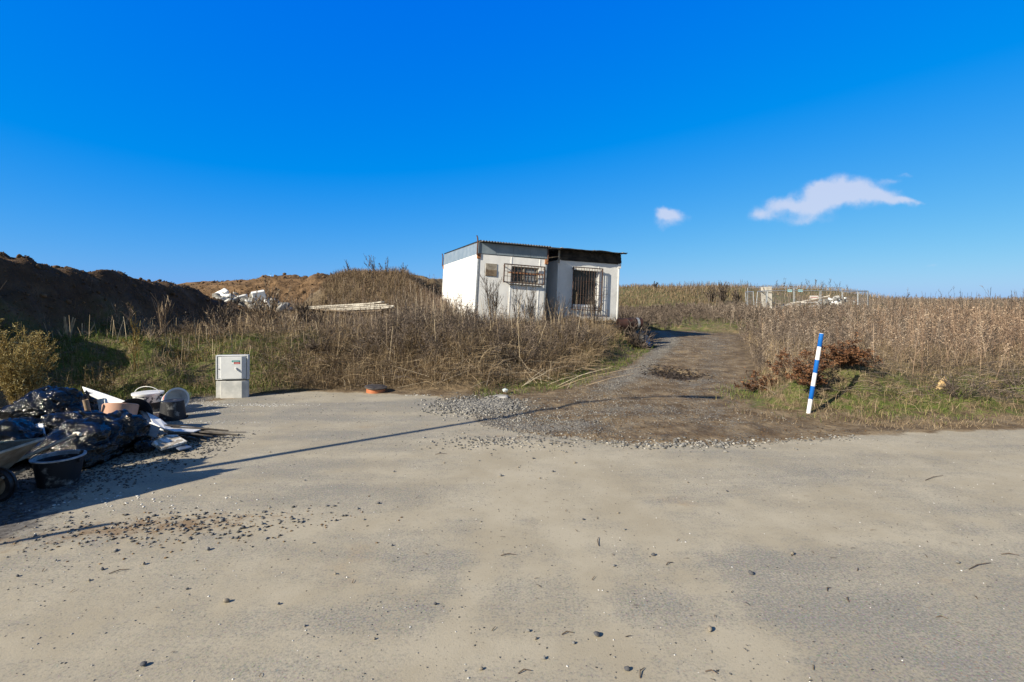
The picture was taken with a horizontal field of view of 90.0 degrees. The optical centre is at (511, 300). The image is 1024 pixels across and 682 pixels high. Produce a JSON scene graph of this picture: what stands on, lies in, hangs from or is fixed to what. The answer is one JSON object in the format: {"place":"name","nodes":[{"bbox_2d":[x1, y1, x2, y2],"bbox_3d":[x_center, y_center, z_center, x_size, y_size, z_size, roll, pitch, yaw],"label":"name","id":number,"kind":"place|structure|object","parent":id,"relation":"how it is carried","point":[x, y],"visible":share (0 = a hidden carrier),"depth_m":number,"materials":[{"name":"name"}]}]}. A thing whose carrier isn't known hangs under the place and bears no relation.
{"place":"outdoors","nodes":[
{"label":"outdoors","id":0,"kind":"place"},
{"bbox_2d":[0,392,1023,681],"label":"road","id":1,"kind":"structure","parent":0,"point":[770,504],"depth_m":3.26,"materials":[{"name":"concrete"}]},
{"bbox_2d":[0,437,44,501],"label":"wheelbarrow","id":2,"kind":"object","parent":1,"relation":"on","point":[12,452],"visible":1,"depth_m":4.23,"materials":[{"name":"metal"}]},
{"bbox_2d":[16,432,81,462],"bbox_3d":[-4.346,1.421,4.388,0.240,0.039,1.157,0,15,22],"label":"shovel","id":3,"kind":"object","parent":2,"relation":"on","point":[74,434],"visible":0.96,"depth_m":4.68,"materials":[{"name":"brown wood"}]},
{"bbox_2d":[0,418,44,468],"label":"rubbish bag","id":4,"kind":"object","parent":1,"relation":"on","point":[16,428],"visible":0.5,"depth_m":5.11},
{"bbox_2d":[29,449,86,488],"bbox_3d":[-4.090,1.515,4.620,0.406,0.280,0.394,0,0,0],"label":"mortar tub","id":5,"kind":"object","parent":1,"relation":"on","point":[56,469],"visible":1,"depth_m":4.53,"materials":[{"name":"black plastic"}]},
{"bbox_2d":[37,410,101,435],"bbox_3d":[-5.004,1.452,5.843,0.769,0.394,0.628,0,0,-27],"label":"rubbish bag","id":6,"kind":"object","parent":1,"relation":"on","point":[51,421],"visible":0.2,"depth_m":5.64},
{"bbox_2d":[26,417,125,468],"bbox_3d":[-4.442,1.446,5.338,0.815,0.476,0.881,0,0,0],"label":"rubbish bag","id":7,"kind":"object","parent":1,"relation":"on","point":[99,441],"visible":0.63,"depth_m":5.10,"materials":[{"name":"plastic"}]},
{"bbox_2d":[83,390,98,410],"bbox_3d":[-5.719,1.406,6.869,0.285,0.402,0.360,0,0,31],"label":"rubbish bag","id":8,"kind":"object","parent":1,"relation":"on","point":[93,402],"visible":0.18,"depth_m":6.86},
{"bbox_2d":[82,386,123,402],"bbox_3d":[-5.269,1.357,6.787,1.289,0.352,0.102,0,0,18],"label":"long board","id":9,"kind":"object","parent":8,"relation":"on","point":[100,395],"visible":0.4,"depth_m":6.85,"materials":[{"name":"white laminate"}]},
{"bbox_2d":[79,409,151,452],"bbox_3d":[-4.374,1.411,5.608,0.712,0.501,0.574,0,0,0],"label":"rubbish bag","id":10,"kind":"object","parent":1,"relation":"on","point":[136,428],"visible":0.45,"depth_m":5.52,"materials":[{"name":"plastic"}]},
{"bbox_2d":[148,423,159,437],"bbox_3d":[-4.138,1.475,5.827,0.353,0.144,0.183,0,0,12],"label":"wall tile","id":11,"kind":"object","parent":10,"relation":"on","point":[153,431],"depth_m":5.82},
{"bbox_2d":[140,410,167,431],"bbox_3d":[-4.434,1.479,6.293,0.980,0.194,0.116,0,0,36],"label":"long board","id":12,"kind":"object","parent":10,"relation":"on","point":[144,415],"visible":0.37,"depth_m":6.33,"materials":[{"name":"white laminate"}]},
{"bbox_2d":[0,433,253,521],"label":"heap gravel","id":13,"kind":"structure","parent":1,"relation":"on","point":[29,473],"depth_m":4.90,"materials":[{"name":"gravel"}]},
{"bbox_2d":[122,398,152,414],"bbox_3d":[-4.804,1.428,6.361,0.440,0.322,0.410,-20,-17,24],"label":"tire","id":14,"kind":"object","parent":1,"relation":"on","point":[144,406],"visible":0.27,"depth_m":6.44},
{"bbox_2d":[132,440,155,452],"bbox_3d":[-4.027,1.604,5.598,0.244,0.148,0.195,0,0,0],"label":"rubbish bag","id":15,"kind":"object","parent":1,"relation":"on","point":[143,446],"visible":0.83,"depth_m":5.54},
{"bbox_2d":[131,386,163,411],"bbox_3d":[-5.420,1.469,7.620,0.412,0.384,0.406,0,0,0],"label":"paint bucket","id":16,"kind":"object","parent":1,"relation":"on","point":[152,398],"visible":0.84,"depth_m":7.55,"materials":[{"name":"white plastic"}]},
{"bbox_2d":[152,434,186,450],"bbox_3d":[-3.791,1.560,5.641,0.293,0.087,0.325,0,0,28],"label":"foam panel","id":17,"kind":"object","parent":1,"relation":"on","point":[167,442],"visible":1,"depth_m":5.61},
{"bbox_2d":[159,399,187,421],"bbox_3d":[-4.720,1.528,7.120,0.372,0.266,0.360,0,0,-23],"label":"paint bucket","id":18,"kind":"object","parent":1,"relation":"on","point":[172,410],"visible":0.82,"depth_m":7.01,"materials":[{"name":"black plastic"}]},
{"bbox_2d":[161,388,189,406],"bbox_3d":[-4.977,1.466,7.533,0.276,0.330,0.342,-16,-10,39],"label":"paint bucket","id":19,"kind":"object","parent":1,"relation":"on","point":[177,393],"visible":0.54,"depth_m":7.57,"materials":[{"name":"white plastic"}]},
{"bbox_2d":[163,434,206,441],"bbox_3d":[-3.808,1.604,5.965,0.554,0.068,0.036,0,0,9],"label":"slat","id":20,"kind":"object","parent":1,"relation":"on","point":[186,437],"visible":0.77,"depth_m":5.95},
{"bbox_2d":[167,431,212,436],"bbox_3d":[-3.726,1.554,5.930,0.475,0.088,0.036,0,0,-9],"label":"slat","id":21,"kind":"object","parent":20,"relation":"on","point":[182,433],"visible":1,"depth_m":5.92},
{"bbox_2d":[3,501,368,557],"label":"patch stones","id":22,"kind":"object","parent":1,"relation":"on","point":[184,528],"visible":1,"depth_m":3.71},
{"bbox_2d":[12,496,402,563],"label":"patch clods","id":23,"kind":"object","parent":1,"relation":"on","point":[173,531],"visible":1,"depth_m":3.69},
{"bbox_2d":[191,431,236,435],"bbox_3d":[-3.645,1.574,6.073,0.746,0.080,0.036,0,0,-4],"label":"slat","id":24,"kind":"object","parent":1,"relation":"on","point":[205,432],"visible":0.64,"depth_m":6.07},
{"bbox_2d":[8,392,515,521],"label":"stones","id":25,"kind":"object","parent":1,"relation":"on","point":[188,424],"visible":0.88,"depth_m":6.89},
{"bbox_2d":[0,394,1023,681],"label":"road grit","id":26,"kind":"object","parent":1,"relation":"on","point":[528,546],"visible":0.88,"depth_m":3.12,"materials":[{"name":"gravel"}]},
{"bbox_2d":[10,403,1020,681],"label":"road crumbs","id":27,"kind":"object","parent":1,"relation":"on","point":[478,501],"visible":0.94,"depth_m":3.20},
{"bbox_2d":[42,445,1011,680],"bbox_3d":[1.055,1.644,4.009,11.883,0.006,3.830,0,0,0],"label":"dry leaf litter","id":28,"kind":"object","parent":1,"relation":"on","point":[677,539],"visible":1,"depth_m":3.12,"materials":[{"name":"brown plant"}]},
{"bbox_3d":[-4.890,1.595,6.006,1.794,0.150,1.136,0,0,20],"label":"rubbish sheeting","id":29,"kind":"object","parent":1,"relation":"on","visible":0},
{"bbox_2d":[19,417,40,423],"bbox_3d":[-5.623,1.487,5.847,0.515,0.295,0.410,0,0,0],"label":"rubbish bag","id":30,"kind":"object","parent":29,"relation":"on","point":[34,420],"visible":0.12,"depth_m":5.86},
{"bbox_2d":[0,386,84,418],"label":"rubbish bag","id":31,"kind":"object","parent":29,"relation":"on","point":[38,402],"visible":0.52,"depth_m":6.13,"materials":[{"name":"plastic"}]},
{"bbox_2d":[101,403,138,414],"bbox_3d":[-4.733,1.407,6.164,0.364,0.300,0.364,-3,-17,0],"label":"fibre drum","id":32,"kind":"object","parent":29,"relation":"on","point":[131,408],"visible":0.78,"depth_m":6.06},
{"bbox_2d":[0,252,1023,419],"bbox_3d":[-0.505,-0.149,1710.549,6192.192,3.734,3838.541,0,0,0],"label":"ground","id":33,"kind":"structure","parent":0,"point":[26,272],"depth_m":10.92,"materials":[{"name":"plant"}]},
{"bbox_2d":[0,318,57,398],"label":"leafy bush","id":34,"kind":"object","parent":33,"relation":"on","point":[20,355],"visible":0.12,"depth_m":8.04,"materials":[{"name":"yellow plant"}]},
{"bbox_2d":[0,327,59,402],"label":"leafy bush","id":35,"kind":"object","parent":33,"relation":"on","point":[19,380],"visible":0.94,"depth_m":7.27,"materials":[{"name":"green plant"}]},
{"bbox_2d":[57,316,75,338],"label":"cut stems","id":36,"kind":"object","parent":33,"relation":"on","point":[68,330],"visible":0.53,"depth_m":10.79,"materials":[{"name":"brown plant"}]},
{"bbox_2d":[0,309,153,362],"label":"shade grass","id":37,"kind":"structure","parent":33,"relation":"on","point":[78,337],"depth_m":10.26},
{"bbox_2d":[62,364,121,394],"bbox_3d":[-6.412,1.316,7.857,0.576,0.702,0.497,0,0,0],"label":"leafy bush","id":38,"kind":"object","parent":33,"relation":"on","point":[102,388],"visible":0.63,"depth_m":7.90,"materials":[{"name":"green plant"}]},
{"bbox_2d":[105,302,136,328],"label":"bare shrub","id":39,"kind":"object","parent":33,"relation":"on","point":[125,317],"visible":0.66,"depth_m":12.64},
{"bbox_2d":[108,301,138,337],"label":"bare shrub","id":40,"kind":"object","parent":33,"relation":"on","point":[128,318],"visible":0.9,"depth_m":11.88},
{"bbox_2d":[119,302,146,371],"bbox_3d":[-6.931,0.693,9.406,0.452,1.327,0.381,0,0,23],"label":"seedy weed","id":41,"kind":"object","parent":33,"relation":"on","point":[135,341],"visible":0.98,"depth_m":9.40,"materials":[{"name":"brown plant"}]},
{"bbox_2d":[141,316,168,339],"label":"bare shrub","id":42,"kind":"object","parent":33,"relation":"on","point":[160,329],"visible":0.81,"depth_m":11.35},
{"bbox_2d":[150,292,174,334],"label":"bare shrub","id":43,"kind":"object","parent":33,"relation":"on","point":[161,319],"visible":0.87,"depth_m":12.18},
{"bbox_2d":[0,251,331,335],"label":"soil clods","id":44,"kind":"object","parent":33,"relation":"on","point":[37,266],"visible":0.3,"depth_m":13.88,"materials":[{"name":"soil"}]},
{"bbox_2d":[204,315,234,337],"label":"bare shrub","id":45,"kind":"object","parent":33,"relation":"on","point":[217,332],"visible":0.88,"depth_m":12.02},
{"bbox_2d":[200,293,242,327],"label":"bare shrub","id":46,"kind":"object","parent":33,"relation":"on","point":[206,312],"visible":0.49,"depth_m":14.00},
{"bbox_2d":[201,289,242,331],"bbox_3d":[-7.425,0.315,13.244,1.234,1.185,0.984,0,0,0],"label":"bare shrub","id":47,"kind":"object","parent":33,"relation":"on","point":[224,316],"visible":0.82,"depth_m":13.16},
{"bbox_2d":[242,280,291,327],"bbox_3d":[-6.449,0.178,13.511,1.189,1.401,0.866,0,0,-27],"label":"bare shrub","id":48,"kind":"object","parent":33,"relation":"on","point":[256,305],"visible":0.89,"depth_m":13.36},
{"bbox_2d":[253,311,282,333],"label":"bare shrub","id":49,"kind":"object","parent":33,"relation":"on","point":[276,327],"visible":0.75,"depth_m":12.44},
{"bbox_2d":[256,278,292,323],"bbox_3d":[-7.194,0.086,15.209,0.889,1.498,0.962,0,0,25],"label":"bare shrub","id":50,"kind":"object","parent":33,"relation":"on","point":[276,298],"visible":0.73,"depth_m":15.26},
{"bbox_2d":[283,307,313,329],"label":"bare shrub","id":51,"kind":"object","parent":33,"relation":"on","point":[291,318],"visible":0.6,"depth_m":12.51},
{"bbox_2d":[295,296,312,324],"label":"bare shrub","id":52,"kind":"object","parent":33,"relation":"on","point":[303,309],"visible":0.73,"depth_m":15.53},
{"bbox_2d":[300,308,326,324],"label":"bare shrub","id":53,"kind":"object","parent":33,"relation":"on","point":[312,318],"visible":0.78,"depth_m":14.10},
{"bbox_2d":[291,327,338,351],"bbox_3d":[-4.003,0.849,10.674,0.943,0.592,0.972,0,0,0],"label":"brush heap","id":54,"kind":"object","parent":33,"relation":"on","point":[313,342],"visible":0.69,"depth_m":10.60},
{"bbox_2d":[0,298,638,394],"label":"matted grass","id":55,"kind":"structure","parent":33,"relation":"on","point":[297,357],"depth_m":10.54,"materials":[{"name":"plant"}]},
{"bbox_2d":[43,288,609,368],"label":"standing stems","id":56,"kind":"object","parent":33,"relation":"on","point":[359,323],"visible":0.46,"depth_m":12.49,"materials":[{"name":"plant"}]},
{"bbox_2d":[91,328,598,383],"bbox_3d":[-3.459,1.152,11.485,11.472,1.092,4.006,0,0,0],"label":"ochre growth","id":57,"kind":"object","parent":33,"relation":"on","point":[296,364],"visible":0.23,"depth_m":10.59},
{"bbox_2d":[310,304,388,308],"bbox_3d":[-6.084,0.235,19.025,3.060,0.046,0.200,-3,0,8],"label":"plank","id":58,"kind":"object","parent":33,"relation":"on","point":[350,306],"visible":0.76,"depth_m":18.89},
{"bbox_2d":[110,275,609,373],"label":"dead weeds","id":59,"kind":"object","parent":33,"relation":"on","point":[412,310],"visible":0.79,"depth_m":12.60,"materials":[{"name":"plant"}]},
{"bbox_2d":[119,307,630,387],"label":"straw grass","id":60,"kind":"structure","parent":33,"relation":"on","point":[428,346],"depth_m":11.22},
{"bbox_2d":[318,267,448,313],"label":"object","id":61,"kind":"object","parent":33,"relation":"on","point":[380,288],"visible":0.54,"depth_m":20.89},
{"bbox_2d":[362,317,405,344],"bbox_3d":[-2.760,0.782,11.744,1.157,0.818,1.623,0,0,31],"label":"brush heap","id":62,"kind":"object","parent":33,"relation":"on","point":[383,337],"visible":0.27,"depth_m":11.52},
{"bbox_2d":[265,266,623,392],"bbox_3d":[-2.473,0.088,16.474,8.181,3.233,15.654,0,0,-17],"label":"arching straw","id":63,"kind":"object","parent":33,"relation":"on","point":[353,275],"visible":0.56,"depth_m":11.02,"materials":[{"name":"beige plant"}]},
{"bbox_2d":[440,288,461,317],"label":"bare shrub","id":64,"kind":"object","parent":33,"relation":"on","point":[446,305],"visible":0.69,"depth_m":15.58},
{"bbox_2d":[437,304,484,331],"bbox_3d":[-1.315,0.476,12.935,1.407,0.836,1.461,0,0,0],"label":"brush heap","id":65,"kind":"object","parent":33,"relation":"on","point":[460,317],"visible":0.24,"depth_m":12.73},
{"bbox_2d":[478,270,502,322],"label":"bare shrub","id":66,"kind":"object","parent":33,"relation":"on","point":[489,299],"visible":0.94,"depth_m":15.83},
{"bbox_2d":[442,235,551,322],"bbox_3d":[-0.940,-0.511,19.738,2.613,3.038,6.250,3,-1,-18],"label":"site container","id":67,"kind":"object","parent":33,"relation":"on","point":[463,266],"visible":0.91,"depth_m":17.11,"materials":[{"name":"metal"}]},
{"bbox_2d":[509,266,540,286],"bbox_3d":[0.436,-0.792,17.157,1.140,0.625,0.180,3,-1,-18],"label":"window","id":68,"kind":"structure","parent":67,"relation":"in","point":[517,269],"depth_m":17.17,"materials":[{"name":"black"}]},
{"bbox_2d":[2,302,1022,424],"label":"green grass","id":69,"kind":"structure","parent":33,"relation":"on","point":[120,391],"depth_m":9.66,"materials":[{"name":"plant"}]},
{"bbox_2d":[1,273,1023,405],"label":"twig tangle","id":70,"kind":"object","parent":33,"relation":"on","point":[961,380],"visible":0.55,"depth_m":9.70,"materials":[{"name":"plant"}]},
{"bbox_2d":[510,267,527,318],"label":"bare shrub","id":71,"kind":"object","parent":33,"relation":"on","point":[516,303],"visible":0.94,"depth_m":15.58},
{"bbox_2d":[502,341,540,365],"bbox_3d":[0.161,1.166,11.009,0.904,0.657,0.981,0,0,12],"label":"brush heap","id":72,"kind":"object","parent":33,"relation":"on","point":[516,355],"visible":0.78,"depth_m":10.92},
{"bbox_2d":[515,278,545,326],"bbox_3d":[0.561,0.061,16.230,0.679,1.661,0.862,0,0,-45],"label":"bare shrub","id":73,"kind":"object","parent":33,"relation":"on","point":[529,306],"visible":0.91,"depth_m":16.13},
{"bbox_2d":[525,323,565,353],"bbox_3d":[0.922,0.999,12.820,1.317,0.997,1.218,0,0,0],"label":"brush heap","id":74,"kind":"object","parent":33,"relation":"on","point":[550,343],"visible":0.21,"depth_m":12.80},
{"bbox_2d":[548,290,572,321],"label":"bare shrub","id":75,"kind":"object","parent":33,"relation":"on","point":[553,310],"visible":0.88,"depth_m":16.37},
{"bbox_2d":[511,247,626,321],"bbox_3d":[1.715,-0.408,20.937,3.040,2.882,6.165,3,-1,-18],"label":"site container","id":76,"kind":"object","parent":33,"relation":"on","point":[573,273],"visible":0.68,"depth_m":18.37,"materials":[{"name":"white metal"}]},
{"bbox_2d":[571,268,600,307],"bbox_3d":[2.629,-0.429,18.375,1.110,1.370,0.153,3,-1,-18],"label":"window","id":77,"kind":"structure","parent":76,"relation":"in","point":[577,271],"depth_m":18.39,"materials":[{"name":"black"}]},
{"bbox_2d":[583,289,607,322],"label":"bare shrub","id":78,"kind":"object","parent":33,"relation":"on","point":[594,306],"visible":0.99,"depth_m":17.18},
{"bbox_2d":[576,326,617,346],"bbox_3d":[2.123,1.051,13.853,1.462,0.778,1.445,0,0,0],"label":"brush heap","id":79,"kind":"object","parent":33,"relation":"on","point":[600,342],"visible":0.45,"depth_m":13.74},
{"bbox_2d":[614,310,642,332],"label":"broom bush","id":80,"kind":"object","parent":33,"relation":"on","point":[621,316],"visible":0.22,"depth_m":18.46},
{"bbox_2d":[616,318,643,328],"bbox_3d":[4.050,0.810,17.600,0.840,0.400,0.400,0,0,-10],"label":"barrel","id":81,"kind":"object","parent":33,"relation":"on","point":[623,321],"visible":0.75,"depth_m":17.45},
{"bbox_2d":[616,316,655,342],"bbox_3d":[3.963,0.999,16.927,1.486,0.966,1.209,0,0,37],"label":"bramble tangle","id":82,"kind":"object","parent":33,"relation":"on","point":[629,335],"visible":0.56,"depth_m":16.90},
{"bbox_2d":[628,324,656,348],"bbox_3d":[4.260,1.226,16.476,0.980,0.982,1.503,0,0,43],"label":"bramble tangle","id":83,"kind":"object","parent":33,"relation":"on","point":[638,342],"visible":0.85,"depth_m":16.30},
{"bbox_2d":[325,273,1023,430],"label":"field straw","id":84,"kind":"object","parent":33,"relation":"on","point":[692,293],"visible":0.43,"depth_m":8.88,"materials":[{"name":"brown plant"}]},
{"bbox_2d":[701,286,717,301],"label":"bare bush","id":85,"kind":"object","parent":33,"relation":"on","point":[713,294],"visible":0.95,"depth_m":49.87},
{"bbox_2d":[714,282,728,302],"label":"bare bush","id":86,"kind":"object","parent":33,"relation":"on","point":[722,294],"visible":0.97,"depth_m":48.85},
{"bbox_2d":[733,367,781,391],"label":"rusty bramble","id":87,"kind":"object","parent":33,"relation":"on","point":[752,385],"visible":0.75,"depth_m":8.93,"materials":[{"name":"orange plant"}]},
{"bbox_2d":[761,287,771,309],"bbox_3d":[16.255,0.112,32.669,0.720,1.980,0.081,1,-4,-2],"label":"leaning door","id":88,"kind":"structure","parent":33,"relation":"on","point":[764,289],"depth_m":32.69,"materials":[{"name":"white wood"}]},
{"bbox_2d":[747,287,793,303],"bbox_3d":[18.375,0.118,36.400,3.335,2.024,0.700,0,0,7],"label":"fence panel","id":89,"kind":"object","parent":33,"relation":"on","point":[775,300],"visible":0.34,"depth_m":36.35,"materials":[{"name":"metal"}]},
{"bbox_2d":[766,347,814,373],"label":"rusty bramble","id":90,"kind":"object","parent":33,"relation":"on","point":[780,357],"visible":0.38,"depth_m":9.27,"materials":[{"name":"orange plant"}]},
{"bbox_2d":[766,290,819,306],"bbox_3d":[17.075,0.408,31.100,3.616,2.004,0.700,0,0,-3],"label":"fence panel","id":91,"kind":"object","parent":33,"relation":"on","point":[814,297],"visible":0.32,"depth_m":31.12,"materials":[{"name":"metal"}]},
{"bbox_2d":[772,355,832,385],"bbox_3d":[4.515,1.106,8.119,1.138,0.529,0.836,0,0,-35],"label":"rusty bramble","id":92,"kind":"object","parent":33,"relation":"on","point":[803,380],"visible":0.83,"depth_m":8.01,"materials":[{"name":"orange plant"}]},
{"bbox_2d":[794,287,841,303],"bbox_3d":[21.625,0.118,36.150,3.512,2.024,0.700,0,0,2],"label":"fence panel","id":93,"kind":"object","parent":33,"relation":"on","point":[814,287],"visible":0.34,"depth_m":36.15,"materials":[{"name":"metal"}]},
{"bbox_2d":[618,279,1023,382],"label":"weed field","id":94,"kind":"structure","parent":33,"relation":"on","point":[661,314],"depth_m":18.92,"materials":[{"name":"plant"}]},
{"bbox_2d":[809,331,873,368],"bbox_3d":[5.336,0.845,8.430,1.003,0.682,0.976,0,0,31],"label":"rusty bramble","id":95,"kind":"object","parent":33,"relation":"on","point":[841,357],"visible":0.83,"depth_m":8.32,"materials":[{"name":"orange plant"}]},
{"bbox_2d":[821,290,867,309],"bbox_3d":[20.500,0.408,31.550,3.631,2.004,0.700,0,0,-12],"label":"fence panel","id":96,"kind":"object","parent":33,"relation":"on","point":[841,290],"visible":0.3,"depth_m":31.43,"materials":[{"name":"metal"}]},
{"bbox_2d":[670,283,1022,302],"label":"scrub","id":97,"kind":"object","parent":33,"relation":"on","point":[864,293],"visible":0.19,"depth_m":82.22,"materials":[{"name":"brown plant"}]},
{"bbox_2d":[825,343,884,367],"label":"rusty bramble","id":98,"kind":"object","parent":33,"relation":"on","point":[871,356],"visible":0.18,"depth_m":8.78,"materials":[{"name":"orange plant"}]},
{"bbox_2d":[918,368,999,398],"bbox_3d":[6.696,1.280,7.850,0.639,0.515,1.130,0,0,-25],"label":"brush heap","id":99,"kind":"object","parent":33,"relation":"on","point":[950,386],"visible":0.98,"depth_m":7.71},
{"bbox_2d":[985,362,1023,392],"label":"brush heap","id":100,"kind":"object","parent":33,"relation":"on","point":[1009,379],"visible":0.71,"depth_m":8.16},
{"bbox_3d":[-10.452,0.492,20.584,2.836,1.237,1.880,0,0,0],"label":"soil mound","id":101,"kind":"object","parent":33,"relation":"on","visible":0},
{"bbox_2d":[251,290,265,300],"bbox_3d":[-9.881,-0.119,20.000,0.544,0.582,0.458,0,0,-29],"label":"aerated block","id":102,"kind":"object","parent":101,"relation":"on","point":[261,293],"depth_m":19.84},
{"bbox_2d":[0,0,1023,299],"label":"sky","id":103,"kind":"structure","parent":0,"point":[874,146],"materials":[{"name":"blue"}]},
{"bbox_2d":[188,330,1023,445],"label":"dirt track","id":104,"kind":"structure","parent":0,"point":[811,424],"depth_m":7.69,"materials":[{"name":"soil"}]},
{"bbox_2d":[216,354,249,397],"bbox_3d":[-4.731,1.429,8.649,0.510,0.999,0.161,0,0,-9],"label":"utility cabinet","id":105,"kind":"object","parent":104,"relation":"on","point":[232,374],"visible":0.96,"depth_m":8.62,"materials":[{"name":"plastic"}]},
{"bbox_2d":[364,384,386,393],"bbox_3d":[-2.448,1.627,9.198,0.400,0.166,0.400,3,3,-17],"label":"shaft cover","id":106,"kind":"object","parent":104,"relation":"on","point":[375,388],"visible":0.81,"depth_m":9.08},
{"bbox_2d":[395,392,860,453],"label":"gravel","id":107,"kind":"structure","parent":104,"relation":"on","point":[489,403],"depth_m":6.62,"materials":[{"name":"gravel"}]},
{"bbox_2d":[639,331,653,347],"bbox_3d":[4.350,1.290,16.600,0.600,0.600,0.180,13,-28,-39],"label":"tyre","id":108,"kind":"object","parent":104,"relation":"on","point":[649,339],"visible":0.62,"depth_m":16.50,"materials":[{"name":"black rubber"}]},
{"bbox_2d":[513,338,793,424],"bbox_3d":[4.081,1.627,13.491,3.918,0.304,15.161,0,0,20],"label":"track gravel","id":109,"kind":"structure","parent":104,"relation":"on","point":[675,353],"depth_m":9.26,"materials":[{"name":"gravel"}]},
{"bbox_2d":[640,364,714,381],"bbox_3d":[3.598,1.683,11.564,1.517,0.217,2.353,0,0,0],"label":"leaf filled hole","id":110,"kind":"object","parent":104,"relation":"on","point":[674,374],"visible":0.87,"depth_m":11.77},
{"bbox_2d":[498,358,869,442],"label":"mud clods","id":111,"kind":"object","parent":104,"relation":"on","point":[662,405],"visible":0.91,"depth_m":7.60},
{"bbox_2d":[806,333,823,412],"bbox_3d":[4.413,1.078,7.460,0.061,1.204,0.061,9,0,0],"label":"marker pole","id":112,"kind":"object","parent":104,"relation":"on","point":[815,371],"visible":0.91,"depth_m":7.44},
{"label":"slat","id":113,"kind":"object","parent":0,"visible":0},
{"bbox_2d":[173,427,228,430],"bbox_3d":[-3.723,1.544,6.129,0.597,0.092,0.036,0,0,-14],"label":"slat","id":114,"kind":"object","parent":113,"relation":"on","point":[203,428],"visible":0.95,"depth_m":6.13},
{"bbox_2d":[165,426,200,432],"bbox_3d":[-3.867,1.531,6.059,0.410,0.051,0.245,0,0,-31],"label":"laminate board","id":115,"kind":"object","parent":114,"relation":"on","point":[181,430],"visible":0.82,"depth_m":6.01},
{"bbox_2d":[146,412,170,430],"bbox_3d":[-4.318,1.483,6.211,0.750,0.156,0.133,0,0,35],"label":"laminate board","id":116,"kind":"object","parent":115,"relation":"on","point":[157,421],"visible":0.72,"depth_m":6.18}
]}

